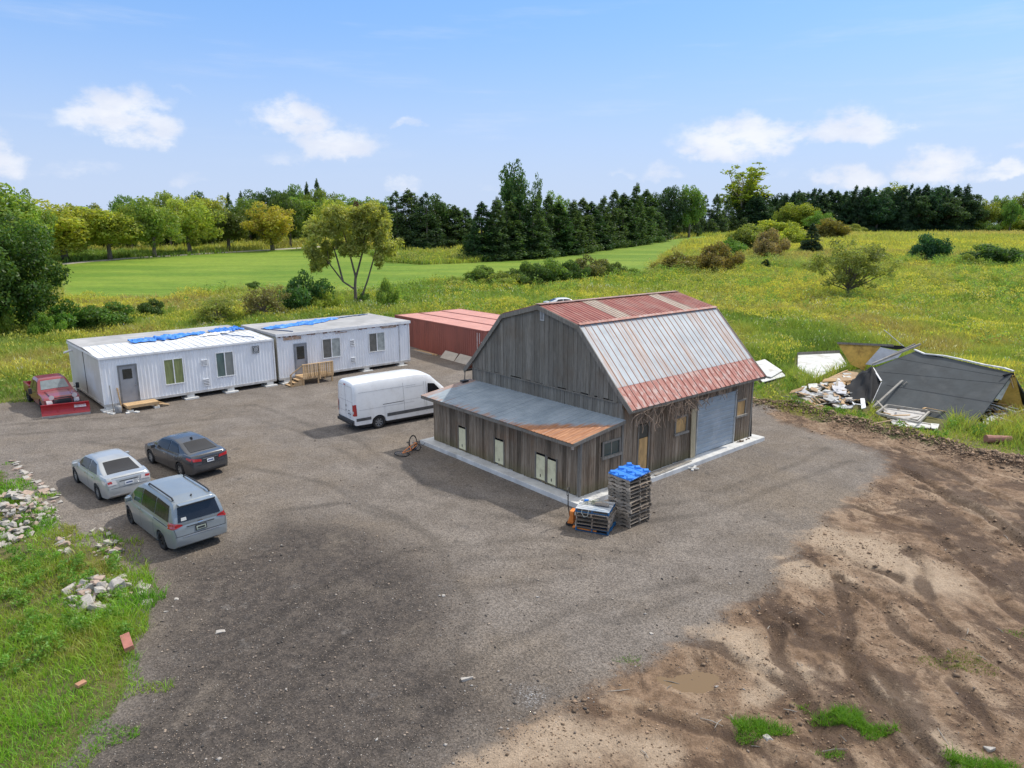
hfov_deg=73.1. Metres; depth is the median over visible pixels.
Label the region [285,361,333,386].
wooden porch
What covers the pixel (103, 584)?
concrete chunk
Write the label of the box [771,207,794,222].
tree
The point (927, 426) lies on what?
white rubble sheet
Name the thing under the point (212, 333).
white sheet
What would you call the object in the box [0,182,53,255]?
broadleaf tree
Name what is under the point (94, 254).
meadow grass
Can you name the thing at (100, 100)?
sky
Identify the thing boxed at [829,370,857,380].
plywood piece
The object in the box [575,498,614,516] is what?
pallet
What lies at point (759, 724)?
grass tuft
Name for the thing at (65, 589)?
concrete chunk
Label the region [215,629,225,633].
stone
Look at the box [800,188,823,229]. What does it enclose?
pine tree
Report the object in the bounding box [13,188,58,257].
broadleaf tree
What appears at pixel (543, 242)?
spruce tree
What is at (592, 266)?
bush
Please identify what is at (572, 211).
spruce tree
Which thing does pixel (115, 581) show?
concrete chunk
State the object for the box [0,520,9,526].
concrete chunk
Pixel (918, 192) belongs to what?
pine tree
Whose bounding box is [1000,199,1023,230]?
broadleaf tree
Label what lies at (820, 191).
pine tree
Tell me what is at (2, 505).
concrete chunk
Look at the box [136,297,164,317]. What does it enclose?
bush
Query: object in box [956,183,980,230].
pine tree
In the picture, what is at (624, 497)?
pallet
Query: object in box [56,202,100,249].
broadleaf tree
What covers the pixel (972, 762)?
grass tuft
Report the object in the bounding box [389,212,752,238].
pine undergrowth
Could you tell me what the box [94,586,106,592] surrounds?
concrete chunk
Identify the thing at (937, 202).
pine tree
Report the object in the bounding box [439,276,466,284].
bush
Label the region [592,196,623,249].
spruce tree
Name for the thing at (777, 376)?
pale board
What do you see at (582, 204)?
spruce tree
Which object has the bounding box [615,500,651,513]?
pallet
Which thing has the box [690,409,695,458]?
timber post
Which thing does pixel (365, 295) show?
bush
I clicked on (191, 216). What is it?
broadleaf tree
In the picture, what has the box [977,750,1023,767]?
grass tuft
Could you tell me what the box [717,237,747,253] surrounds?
bush
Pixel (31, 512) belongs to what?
rubble crumbs
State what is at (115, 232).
broadleaf tree
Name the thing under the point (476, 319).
shipping container
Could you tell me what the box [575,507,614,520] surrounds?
pallet
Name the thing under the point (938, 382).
collapsed shed
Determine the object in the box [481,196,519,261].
spruce tree
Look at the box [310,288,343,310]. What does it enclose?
bush
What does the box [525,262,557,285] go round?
bush
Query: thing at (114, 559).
edge weeds
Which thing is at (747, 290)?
goldenrod clumps
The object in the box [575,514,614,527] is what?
pallet
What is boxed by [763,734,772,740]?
stone
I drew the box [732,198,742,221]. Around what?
pine tree
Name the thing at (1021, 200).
broadleaf tree
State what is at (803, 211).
tree
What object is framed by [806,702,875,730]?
grass tuft
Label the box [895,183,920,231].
pine tree
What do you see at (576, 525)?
pallet
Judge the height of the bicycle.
0.766 m
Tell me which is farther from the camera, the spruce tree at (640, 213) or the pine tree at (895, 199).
the pine tree at (895, 199)
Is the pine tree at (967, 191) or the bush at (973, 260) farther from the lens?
the pine tree at (967, 191)
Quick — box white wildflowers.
[14,282,1019,399]
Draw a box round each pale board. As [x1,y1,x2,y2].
[756,359,781,376]
[761,373,784,381]
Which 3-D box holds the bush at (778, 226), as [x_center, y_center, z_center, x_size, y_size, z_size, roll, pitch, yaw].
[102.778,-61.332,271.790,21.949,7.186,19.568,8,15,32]
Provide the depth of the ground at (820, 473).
20.68 m
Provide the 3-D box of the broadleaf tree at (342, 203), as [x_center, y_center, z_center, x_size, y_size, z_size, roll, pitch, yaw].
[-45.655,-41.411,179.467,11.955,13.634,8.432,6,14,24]
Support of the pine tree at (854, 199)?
on the ground at (820, 473)
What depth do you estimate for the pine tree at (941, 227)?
308.09 m
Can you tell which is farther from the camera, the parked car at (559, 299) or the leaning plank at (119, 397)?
the parked car at (559, 299)
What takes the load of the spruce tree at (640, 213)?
on the ground at (820, 473)
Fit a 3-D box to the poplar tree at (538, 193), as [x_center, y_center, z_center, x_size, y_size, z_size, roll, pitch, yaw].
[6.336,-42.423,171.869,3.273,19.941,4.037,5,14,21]
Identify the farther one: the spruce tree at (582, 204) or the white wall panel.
the spruce tree at (582, 204)
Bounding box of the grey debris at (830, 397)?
[823,392,838,401]
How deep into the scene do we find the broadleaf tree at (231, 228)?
173.11 m
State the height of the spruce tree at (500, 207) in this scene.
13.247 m
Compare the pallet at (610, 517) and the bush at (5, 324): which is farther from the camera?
the bush at (5, 324)
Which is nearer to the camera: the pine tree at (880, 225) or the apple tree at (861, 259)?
the apple tree at (861, 259)
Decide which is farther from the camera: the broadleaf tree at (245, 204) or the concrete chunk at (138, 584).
the broadleaf tree at (245, 204)
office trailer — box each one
[63,325,277,412]
[241,313,410,384]
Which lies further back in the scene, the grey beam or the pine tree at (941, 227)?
the pine tree at (941, 227)
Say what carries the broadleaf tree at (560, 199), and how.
on the ground at (820, 473)
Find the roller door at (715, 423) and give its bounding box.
[695,390,737,455]
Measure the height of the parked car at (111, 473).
1.495 m
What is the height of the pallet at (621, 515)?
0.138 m
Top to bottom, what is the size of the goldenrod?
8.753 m
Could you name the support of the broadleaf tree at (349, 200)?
on the ground at (820, 473)
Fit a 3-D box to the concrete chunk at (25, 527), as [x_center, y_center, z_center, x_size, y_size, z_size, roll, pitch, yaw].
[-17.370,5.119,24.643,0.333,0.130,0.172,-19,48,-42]
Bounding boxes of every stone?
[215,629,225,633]
[461,676,473,681]
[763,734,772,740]
[983,746,995,751]
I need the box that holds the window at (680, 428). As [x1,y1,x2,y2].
[673,414,688,436]
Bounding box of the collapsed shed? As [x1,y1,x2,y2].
[837,330,1023,423]
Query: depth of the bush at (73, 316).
68.22 m
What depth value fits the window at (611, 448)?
28.19 m
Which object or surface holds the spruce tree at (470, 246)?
on the ground at (820, 473)
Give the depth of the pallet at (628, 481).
25.01 m
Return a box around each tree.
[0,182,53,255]
[0,214,73,333]
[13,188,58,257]
[19,199,108,261]
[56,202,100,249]
[56,206,144,258]
[108,194,143,248]
[112,195,186,256]
[145,190,187,246]
[157,197,227,253]
[178,195,230,220]
[185,190,213,202]
[203,208,251,249]
[225,192,233,212]
[225,197,264,239]
[235,189,270,212]
[240,201,296,249]
[252,187,295,234]
[264,191,306,246]
[277,197,326,231]
[283,184,303,201]
[300,188,341,205]
[301,198,404,301]
[304,182,310,199]
[312,198,350,248]
[313,178,319,200]
[335,194,365,205]
[358,196,390,209]
[386,191,416,248]
[389,188,435,247]
[404,192,449,249]
[410,193,460,237]
[436,204,472,247]
[448,208,479,242]
[458,201,507,260]
[463,221,484,261]
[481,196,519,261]
[490,201,535,259]
[492,200,509,241]
[498,158,534,227]
[505,194,541,258]
[516,201,539,236]
[517,195,560,259]
[531,172,542,220]
[536,194,567,255]
[542,190,570,215]
[549,202,584,255]
[560,199,598,254]
[572,198,604,250]
[574,201,616,249]
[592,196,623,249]
[604,190,635,247]
[615,192,646,246]
[620,182,656,245]
[636,189,665,242]
[645,196,674,240]
[651,185,689,232]
[655,201,679,237]
[677,184,706,236]
[700,198,710,230]
[708,193,727,231]
[719,162,772,213]
[721,196,737,231]
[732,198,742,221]
[738,201,752,222]
[740,194,767,225]
[743,195,773,225]
[751,194,775,222]
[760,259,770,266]
[765,193,783,207]
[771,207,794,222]
[778,194,788,210]
[781,202,823,225]
[782,192,808,206]
[788,190,802,228]
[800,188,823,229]
[800,210,835,226]
[800,236,905,293]
[813,188,827,208]
[816,192,840,224]
[826,189,840,218]
[830,191,847,224]
[837,190,857,224]
[841,191,857,202]
[843,185,863,225]
[848,187,871,229]
[855,199,879,222]
[859,199,890,231]
[863,190,900,229]
[864,187,878,228]
[877,187,896,218]
[879,181,907,198]
[885,189,911,220]
[886,186,913,231]
[890,187,910,222]
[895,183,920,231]
[898,192,923,230]
[908,195,937,225]
[910,186,937,230]
[920,183,934,230]
[923,186,949,222]
[931,185,953,202]
[932,189,960,231]
[937,197,971,226]
[952,184,962,196]
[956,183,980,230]
[959,193,978,226]
[960,194,990,222]
[978,199,1003,225]
[991,195,1009,223]
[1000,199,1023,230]
[1010,191,1023,214]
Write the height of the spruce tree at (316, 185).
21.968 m
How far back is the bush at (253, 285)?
100.34 m
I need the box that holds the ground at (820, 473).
[0,229,1023,767]
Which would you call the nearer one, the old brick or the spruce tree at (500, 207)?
the old brick
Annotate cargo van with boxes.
[337,369,442,427]
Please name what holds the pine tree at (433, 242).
on the ground at (820, 473)
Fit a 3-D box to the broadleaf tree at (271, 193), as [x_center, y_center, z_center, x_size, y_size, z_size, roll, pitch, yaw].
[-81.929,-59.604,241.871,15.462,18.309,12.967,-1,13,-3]
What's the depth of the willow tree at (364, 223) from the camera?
85.25 m
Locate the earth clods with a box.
[477,406,1023,767]
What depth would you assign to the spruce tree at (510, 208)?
149.90 m
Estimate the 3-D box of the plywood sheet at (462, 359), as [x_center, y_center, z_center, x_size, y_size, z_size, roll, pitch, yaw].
[-3.765,-1.919,55.141,0.610,0.660,2.300,-11,16,-39]
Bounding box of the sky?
[0,0,1023,228]
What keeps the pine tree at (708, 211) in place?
on the ground at (820, 473)
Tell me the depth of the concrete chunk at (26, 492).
27.95 m
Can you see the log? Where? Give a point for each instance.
(601, 503)
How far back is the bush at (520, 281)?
102.80 m
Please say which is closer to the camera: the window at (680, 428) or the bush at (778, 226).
the window at (680, 428)
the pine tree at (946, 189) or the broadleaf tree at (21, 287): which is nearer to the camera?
the broadleaf tree at (21, 287)
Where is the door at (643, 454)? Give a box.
[636,421,649,467]
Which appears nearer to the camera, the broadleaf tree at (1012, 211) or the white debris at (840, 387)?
the white debris at (840, 387)
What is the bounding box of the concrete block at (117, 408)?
[114,404,121,412]
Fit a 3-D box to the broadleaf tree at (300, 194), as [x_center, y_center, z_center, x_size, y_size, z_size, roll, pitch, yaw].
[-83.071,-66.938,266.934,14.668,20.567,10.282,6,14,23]
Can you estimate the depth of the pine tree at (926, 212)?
305.36 m
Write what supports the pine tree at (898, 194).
on the ground at (820, 473)
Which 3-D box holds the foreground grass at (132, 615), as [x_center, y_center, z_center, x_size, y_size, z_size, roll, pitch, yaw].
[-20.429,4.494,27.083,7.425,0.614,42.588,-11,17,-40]
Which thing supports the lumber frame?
on the ground at (820, 473)
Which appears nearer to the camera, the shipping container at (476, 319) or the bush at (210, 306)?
the shipping container at (476, 319)
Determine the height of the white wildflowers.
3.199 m
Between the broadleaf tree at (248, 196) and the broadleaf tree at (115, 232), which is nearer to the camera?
the broadleaf tree at (115, 232)
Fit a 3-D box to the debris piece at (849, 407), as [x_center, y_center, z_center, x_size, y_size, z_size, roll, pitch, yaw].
[19.829,1.386,41.185,0.961,0.058,0.301,-3,33,21]
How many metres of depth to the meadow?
197.90 m
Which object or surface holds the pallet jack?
on the ground at (820, 473)
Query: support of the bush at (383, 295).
on the ground at (820, 473)
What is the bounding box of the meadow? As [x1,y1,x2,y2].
[50,229,1023,252]
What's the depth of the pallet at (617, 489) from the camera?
25.09 m
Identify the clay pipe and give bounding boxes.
[983,435,1012,442]
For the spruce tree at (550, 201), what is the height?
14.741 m
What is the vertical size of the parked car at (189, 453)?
1.530 m
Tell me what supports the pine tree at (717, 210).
on the ground at (820, 473)
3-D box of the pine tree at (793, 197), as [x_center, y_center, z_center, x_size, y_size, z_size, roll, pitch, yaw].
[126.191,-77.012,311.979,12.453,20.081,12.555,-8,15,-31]
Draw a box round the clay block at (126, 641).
[120,632,134,652]
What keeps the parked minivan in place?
on the ground at (820, 473)
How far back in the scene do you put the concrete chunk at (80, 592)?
20.24 m
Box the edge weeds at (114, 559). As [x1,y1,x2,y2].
[0,482,134,677]
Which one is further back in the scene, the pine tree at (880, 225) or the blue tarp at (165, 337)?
the pine tree at (880, 225)
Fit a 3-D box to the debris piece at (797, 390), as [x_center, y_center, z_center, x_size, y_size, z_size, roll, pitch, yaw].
[18.474,0.411,44.795,0.985,0.056,0.343,-26,19,38]
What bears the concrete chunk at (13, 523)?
on the ground at (820, 473)
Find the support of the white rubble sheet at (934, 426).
on the ground at (820, 473)
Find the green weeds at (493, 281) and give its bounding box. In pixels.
[1,252,1023,395]
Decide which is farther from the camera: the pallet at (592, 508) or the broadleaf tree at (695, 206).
the broadleaf tree at (695, 206)
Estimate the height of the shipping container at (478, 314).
2.865 m
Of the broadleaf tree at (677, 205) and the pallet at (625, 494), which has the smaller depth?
the pallet at (625, 494)
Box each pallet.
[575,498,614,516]
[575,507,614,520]
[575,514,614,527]
[575,519,614,531]
[575,521,615,535]
[576,510,616,523]
[607,483,649,495]
[608,462,650,481]
[608,472,650,483]
[608,475,650,487]
[608,479,651,491]
[608,486,650,498]
[608,490,650,502]
[608,493,650,506]
[608,497,650,509]
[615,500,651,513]
[615,504,649,517]
[615,508,649,521]
[615,511,650,525]
[615,515,649,528]
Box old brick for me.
[74,679,86,687]
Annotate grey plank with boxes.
[650,460,685,474]
[654,460,691,475]
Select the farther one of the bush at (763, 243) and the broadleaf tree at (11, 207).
the bush at (763, 243)
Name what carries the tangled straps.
on the pallet at (592, 508)
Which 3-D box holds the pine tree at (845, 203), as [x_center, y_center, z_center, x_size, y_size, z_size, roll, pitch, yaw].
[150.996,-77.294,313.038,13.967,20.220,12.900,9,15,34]
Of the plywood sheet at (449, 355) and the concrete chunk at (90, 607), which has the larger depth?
the plywood sheet at (449, 355)
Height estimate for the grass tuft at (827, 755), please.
0.219 m
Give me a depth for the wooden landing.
41.49 m
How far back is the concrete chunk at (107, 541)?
23.57 m
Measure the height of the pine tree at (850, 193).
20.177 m
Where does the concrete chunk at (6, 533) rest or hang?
on the ground at (820, 473)
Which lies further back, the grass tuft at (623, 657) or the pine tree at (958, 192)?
the pine tree at (958, 192)
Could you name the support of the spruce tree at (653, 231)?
on the ground at (820, 473)
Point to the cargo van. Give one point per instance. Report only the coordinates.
(378, 400)
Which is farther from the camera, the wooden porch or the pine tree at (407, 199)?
the pine tree at (407, 199)
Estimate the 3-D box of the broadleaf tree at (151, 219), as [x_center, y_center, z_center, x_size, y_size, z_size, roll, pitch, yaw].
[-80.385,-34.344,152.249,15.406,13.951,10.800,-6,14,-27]
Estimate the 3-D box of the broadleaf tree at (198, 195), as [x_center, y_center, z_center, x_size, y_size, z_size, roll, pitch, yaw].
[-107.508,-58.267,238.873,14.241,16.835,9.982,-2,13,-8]
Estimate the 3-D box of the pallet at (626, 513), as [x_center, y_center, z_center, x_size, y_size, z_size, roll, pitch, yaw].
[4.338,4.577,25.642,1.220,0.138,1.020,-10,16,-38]
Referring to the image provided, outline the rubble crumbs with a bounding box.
[0,503,145,604]
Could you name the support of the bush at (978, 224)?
on the ground at (820, 473)
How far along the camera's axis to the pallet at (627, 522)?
25.26 m
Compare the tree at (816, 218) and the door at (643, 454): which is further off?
the tree at (816, 218)
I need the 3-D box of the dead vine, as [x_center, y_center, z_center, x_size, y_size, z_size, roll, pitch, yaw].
[8.204,1.079,30.554,8.608,1.279,1.292,-11,17,-40]
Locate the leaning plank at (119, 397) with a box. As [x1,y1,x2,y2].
[116,388,122,409]
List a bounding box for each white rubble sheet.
[890,419,930,428]
[931,423,938,428]
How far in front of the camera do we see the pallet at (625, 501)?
25.15 m
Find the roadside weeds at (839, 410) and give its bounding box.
[754,364,1023,454]
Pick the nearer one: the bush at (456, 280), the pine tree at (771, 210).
the bush at (456, 280)
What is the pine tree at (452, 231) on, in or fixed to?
on the ground at (820, 473)
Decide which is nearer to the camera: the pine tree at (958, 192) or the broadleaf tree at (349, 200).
the broadleaf tree at (349, 200)
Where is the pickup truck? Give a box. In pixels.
[23,373,90,418]
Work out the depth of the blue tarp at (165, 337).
45.90 m
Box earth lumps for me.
[752,397,1023,477]
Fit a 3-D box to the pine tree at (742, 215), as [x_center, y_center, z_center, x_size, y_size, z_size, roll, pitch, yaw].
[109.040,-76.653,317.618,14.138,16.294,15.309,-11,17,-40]
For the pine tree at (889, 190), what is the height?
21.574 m
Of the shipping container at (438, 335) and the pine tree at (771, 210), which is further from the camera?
the pine tree at (771, 210)
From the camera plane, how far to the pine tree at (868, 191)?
313.56 m
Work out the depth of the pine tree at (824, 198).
308.69 m
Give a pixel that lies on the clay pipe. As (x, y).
(989, 438)
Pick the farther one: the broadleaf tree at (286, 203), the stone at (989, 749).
the broadleaf tree at (286, 203)
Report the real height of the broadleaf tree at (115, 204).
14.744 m
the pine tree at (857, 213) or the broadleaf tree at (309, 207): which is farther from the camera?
the pine tree at (857, 213)
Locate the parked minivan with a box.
[125,474,226,549]
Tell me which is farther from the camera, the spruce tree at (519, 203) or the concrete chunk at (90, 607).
the spruce tree at (519, 203)
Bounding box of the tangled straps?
[583,499,605,504]
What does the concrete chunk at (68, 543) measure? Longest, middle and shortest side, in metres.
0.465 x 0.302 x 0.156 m
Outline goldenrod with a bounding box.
[0,236,1023,379]
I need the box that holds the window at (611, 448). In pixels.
[601,437,622,459]
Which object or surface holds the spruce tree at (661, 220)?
on the ground at (820, 473)
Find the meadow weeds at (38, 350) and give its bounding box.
[0,305,1023,454]
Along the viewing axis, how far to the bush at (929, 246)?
140.48 m
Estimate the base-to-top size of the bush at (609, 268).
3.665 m
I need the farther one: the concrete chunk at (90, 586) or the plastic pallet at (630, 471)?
the plastic pallet at (630, 471)
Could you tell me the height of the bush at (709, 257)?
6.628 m
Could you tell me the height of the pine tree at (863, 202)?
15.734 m
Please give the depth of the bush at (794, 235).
187.02 m
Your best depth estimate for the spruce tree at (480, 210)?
146.83 m
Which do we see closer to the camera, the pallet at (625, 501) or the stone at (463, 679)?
the stone at (463, 679)
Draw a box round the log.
[595,501,608,506]
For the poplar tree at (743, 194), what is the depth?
317.08 m
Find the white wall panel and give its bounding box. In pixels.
[798,353,846,378]
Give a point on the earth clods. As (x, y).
(1009, 648)
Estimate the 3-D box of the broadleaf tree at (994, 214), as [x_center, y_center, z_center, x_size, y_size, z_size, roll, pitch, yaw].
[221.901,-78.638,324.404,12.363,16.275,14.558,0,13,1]
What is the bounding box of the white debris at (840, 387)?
[832,381,846,393]
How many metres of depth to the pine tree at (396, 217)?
175.94 m
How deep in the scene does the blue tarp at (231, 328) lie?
49.82 m
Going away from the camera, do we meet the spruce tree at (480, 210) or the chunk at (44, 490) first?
the chunk at (44, 490)
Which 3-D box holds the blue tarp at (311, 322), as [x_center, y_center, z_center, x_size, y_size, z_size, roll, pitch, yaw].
[-15.790,-4.642,52.354,2.282,0.134,7.236,6,14,24]
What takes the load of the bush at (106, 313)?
on the ground at (820, 473)
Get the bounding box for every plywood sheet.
[440,350,457,360]
[454,354,470,364]
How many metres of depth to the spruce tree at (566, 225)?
159.14 m
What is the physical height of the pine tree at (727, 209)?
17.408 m
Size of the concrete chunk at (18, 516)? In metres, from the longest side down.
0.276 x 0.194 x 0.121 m
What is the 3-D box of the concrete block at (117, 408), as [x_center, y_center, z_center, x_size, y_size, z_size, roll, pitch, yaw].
[-23.153,1.432,40.634,0.380,0.540,0.380,-12,17,-42]
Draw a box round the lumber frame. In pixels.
[876,404,939,423]
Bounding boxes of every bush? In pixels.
[0,304,14,336]
[27,312,68,338]
[43,298,96,330]
[81,300,134,330]
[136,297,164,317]
[192,294,240,322]
[238,284,291,315]
[245,281,260,289]
[275,269,335,312]
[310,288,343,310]
[357,291,369,301]
[375,277,401,307]
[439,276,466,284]
[462,265,493,283]
[477,271,502,282]
[478,270,519,286]
[501,268,530,285]
[510,261,549,282]
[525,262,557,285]
[538,256,569,284]
[560,259,590,280]
[571,254,608,277]
[596,261,618,275]
[610,261,627,275]
[626,268,649,275]
[649,251,702,272]
[696,241,746,272]
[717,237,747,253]
[724,223,763,249]
[751,228,790,258]
[756,219,803,232]
[778,224,810,243]
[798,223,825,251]
[810,217,852,237]
[843,223,867,232]
[905,232,955,260]
[954,253,983,264]
[955,243,1023,264]
[964,220,983,227]
[974,221,1002,230]
[1004,215,1023,230]
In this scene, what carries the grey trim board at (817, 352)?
on the white wall panel
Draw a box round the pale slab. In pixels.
[808,383,822,392]
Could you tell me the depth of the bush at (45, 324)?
64.41 m
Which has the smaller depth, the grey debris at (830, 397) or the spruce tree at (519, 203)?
the grey debris at (830, 397)
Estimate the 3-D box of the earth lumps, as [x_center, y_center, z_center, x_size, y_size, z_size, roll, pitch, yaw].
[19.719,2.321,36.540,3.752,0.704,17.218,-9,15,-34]
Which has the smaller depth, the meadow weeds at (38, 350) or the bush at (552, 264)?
the meadow weeds at (38, 350)
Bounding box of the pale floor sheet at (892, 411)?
[881,407,924,419]
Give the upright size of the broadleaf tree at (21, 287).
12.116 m
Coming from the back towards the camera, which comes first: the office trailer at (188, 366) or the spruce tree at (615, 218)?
the spruce tree at (615, 218)
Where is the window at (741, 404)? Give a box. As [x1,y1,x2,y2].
[735,398,747,418]
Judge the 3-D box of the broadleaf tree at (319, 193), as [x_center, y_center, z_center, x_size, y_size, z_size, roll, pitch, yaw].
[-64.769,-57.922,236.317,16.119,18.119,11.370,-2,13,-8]
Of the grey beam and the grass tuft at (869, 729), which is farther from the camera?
the grey beam
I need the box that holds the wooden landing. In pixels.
[123,399,169,412]
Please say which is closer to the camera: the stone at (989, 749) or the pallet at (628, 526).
the stone at (989, 749)
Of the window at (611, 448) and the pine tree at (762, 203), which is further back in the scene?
the pine tree at (762, 203)
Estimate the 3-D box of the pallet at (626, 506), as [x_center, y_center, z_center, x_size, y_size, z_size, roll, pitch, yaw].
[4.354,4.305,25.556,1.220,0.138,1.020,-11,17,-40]
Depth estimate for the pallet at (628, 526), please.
25.36 m
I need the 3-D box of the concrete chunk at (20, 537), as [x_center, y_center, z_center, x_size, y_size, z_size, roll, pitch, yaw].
[-16.996,5.311,23.767,0.352,0.107,0.339,-28,23,-8]
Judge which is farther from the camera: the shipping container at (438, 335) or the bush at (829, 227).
the bush at (829, 227)
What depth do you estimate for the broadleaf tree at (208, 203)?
189.18 m
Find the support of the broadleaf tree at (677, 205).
on the ground at (820, 473)
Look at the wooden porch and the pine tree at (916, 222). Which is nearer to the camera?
the wooden porch
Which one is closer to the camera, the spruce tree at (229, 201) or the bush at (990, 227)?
the spruce tree at (229, 201)
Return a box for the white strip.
[860,398,865,408]
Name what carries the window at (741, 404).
in the barn
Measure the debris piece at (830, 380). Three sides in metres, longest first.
0.963 x 0.489 x 0.048 m
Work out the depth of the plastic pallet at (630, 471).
25.23 m
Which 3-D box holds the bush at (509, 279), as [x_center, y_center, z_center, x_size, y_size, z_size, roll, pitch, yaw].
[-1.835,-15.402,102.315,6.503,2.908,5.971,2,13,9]
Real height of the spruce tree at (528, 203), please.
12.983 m
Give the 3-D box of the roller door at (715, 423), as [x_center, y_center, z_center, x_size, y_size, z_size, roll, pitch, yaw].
[9.772,1.822,33.055,3.260,2.690,0.070,-11,17,-40]
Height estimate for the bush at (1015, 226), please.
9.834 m
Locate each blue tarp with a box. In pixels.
[127,331,204,342]
[208,325,244,331]
[264,317,337,329]
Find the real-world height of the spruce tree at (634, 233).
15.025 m
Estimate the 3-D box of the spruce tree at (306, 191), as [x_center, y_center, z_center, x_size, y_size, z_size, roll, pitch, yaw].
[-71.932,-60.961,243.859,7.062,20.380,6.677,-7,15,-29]
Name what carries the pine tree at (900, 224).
on the ground at (820, 473)
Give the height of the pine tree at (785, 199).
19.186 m
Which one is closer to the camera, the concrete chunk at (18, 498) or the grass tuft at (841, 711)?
the grass tuft at (841, 711)
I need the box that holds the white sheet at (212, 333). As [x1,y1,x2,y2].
[199,331,232,335]
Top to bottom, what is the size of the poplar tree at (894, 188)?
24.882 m
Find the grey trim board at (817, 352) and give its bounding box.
[797,350,839,355]
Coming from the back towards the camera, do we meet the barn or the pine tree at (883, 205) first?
the pine tree at (883, 205)
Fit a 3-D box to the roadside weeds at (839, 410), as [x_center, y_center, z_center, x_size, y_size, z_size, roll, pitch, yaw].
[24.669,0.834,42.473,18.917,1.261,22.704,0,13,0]
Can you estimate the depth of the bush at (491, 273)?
103.09 m
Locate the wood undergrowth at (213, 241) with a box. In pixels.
[10,222,392,248]
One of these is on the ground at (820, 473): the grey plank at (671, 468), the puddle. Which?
the puddle
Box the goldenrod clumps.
[0,267,1023,389]
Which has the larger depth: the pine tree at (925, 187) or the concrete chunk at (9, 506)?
the pine tree at (925, 187)
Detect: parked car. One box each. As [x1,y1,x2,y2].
[71,448,150,499]
[145,431,227,474]
[543,297,571,302]
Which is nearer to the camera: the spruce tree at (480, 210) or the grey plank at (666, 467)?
the grey plank at (666, 467)
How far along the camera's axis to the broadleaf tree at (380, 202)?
203.88 m
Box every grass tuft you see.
[612,653,642,664]
[727,711,797,745]
[792,701,810,713]
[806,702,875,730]
[815,745,847,759]
[852,716,901,740]
[918,648,998,676]
[938,739,1002,767]
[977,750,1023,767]
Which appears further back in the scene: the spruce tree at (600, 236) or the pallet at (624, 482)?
the spruce tree at (600, 236)
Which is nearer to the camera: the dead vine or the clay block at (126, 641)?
the clay block at (126, 641)
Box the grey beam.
[873,380,903,406]
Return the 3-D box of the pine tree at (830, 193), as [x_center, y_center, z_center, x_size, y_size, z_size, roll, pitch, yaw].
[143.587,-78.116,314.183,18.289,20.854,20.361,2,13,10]
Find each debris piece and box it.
[790,387,803,393]
[822,378,836,381]
[837,406,852,408]
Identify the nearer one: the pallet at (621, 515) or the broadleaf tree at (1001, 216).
the pallet at (621, 515)
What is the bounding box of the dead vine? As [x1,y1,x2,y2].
[630,384,745,432]
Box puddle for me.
[656,670,719,693]
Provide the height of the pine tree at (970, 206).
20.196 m
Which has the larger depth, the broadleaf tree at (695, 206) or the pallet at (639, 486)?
the broadleaf tree at (695, 206)
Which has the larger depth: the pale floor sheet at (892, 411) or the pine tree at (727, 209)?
the pine tree at (727, 209)
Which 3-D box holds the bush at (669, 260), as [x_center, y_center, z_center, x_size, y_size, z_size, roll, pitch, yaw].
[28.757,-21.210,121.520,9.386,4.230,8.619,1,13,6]
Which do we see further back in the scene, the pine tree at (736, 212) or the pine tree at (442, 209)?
the pine tree at (736, 212)
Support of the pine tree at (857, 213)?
on the ground at (820, 473)
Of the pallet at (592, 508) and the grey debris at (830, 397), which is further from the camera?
the grey debris at (830, 397)
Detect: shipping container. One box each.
[395,313,492,357]
[422,311,495,324]
[440,309,499,319]
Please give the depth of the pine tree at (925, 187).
310.86 m
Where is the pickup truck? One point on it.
(54, 395)
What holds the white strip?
on the ground at (820, 473)
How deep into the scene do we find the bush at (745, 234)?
166.83 m
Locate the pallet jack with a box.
[566,487,597,531]
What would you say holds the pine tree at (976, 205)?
on the ground at (820, 473)
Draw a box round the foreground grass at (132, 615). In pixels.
[0,462,175,767]
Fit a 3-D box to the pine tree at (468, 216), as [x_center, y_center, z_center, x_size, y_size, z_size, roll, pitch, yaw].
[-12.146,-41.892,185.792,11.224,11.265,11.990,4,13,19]
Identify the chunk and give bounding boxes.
[0,502,9,509]
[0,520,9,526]
[1,531,12,539]
[6,504,15,508]
[7,534,14,540]
[8,521,16,526]
[11,496,25,499]
[12,534,23,542]
[13,514,22,520]
[19,526,30,529]
[22,490,33,494]
[24,496,32,501]
[38,488,49,492]
[56,541,70,546]
[61,582,75,594]
[74,594,93,611]
[77,589,91,595]
[78,580,88,584]
[85,583,94,589]
[87,604,103,611]
[93,575,104,580]
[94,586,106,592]
[96,582,105,586]
[103,539,115,544]
[106,577,125,592]
[133,582,150,591]
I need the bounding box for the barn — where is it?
[420,291,766,507]
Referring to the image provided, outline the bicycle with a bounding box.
[394,435,421,456]
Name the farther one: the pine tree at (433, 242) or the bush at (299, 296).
the pine tree at (433, 242)
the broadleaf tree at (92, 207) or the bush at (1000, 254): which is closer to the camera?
the bush at (1000, 254)
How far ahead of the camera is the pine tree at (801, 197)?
313.26 m
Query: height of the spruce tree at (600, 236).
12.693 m
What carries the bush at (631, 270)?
on the ground at (820, 473)
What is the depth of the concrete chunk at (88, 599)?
19.65 m
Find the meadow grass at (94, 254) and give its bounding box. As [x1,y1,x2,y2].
[10,246,1023,313]

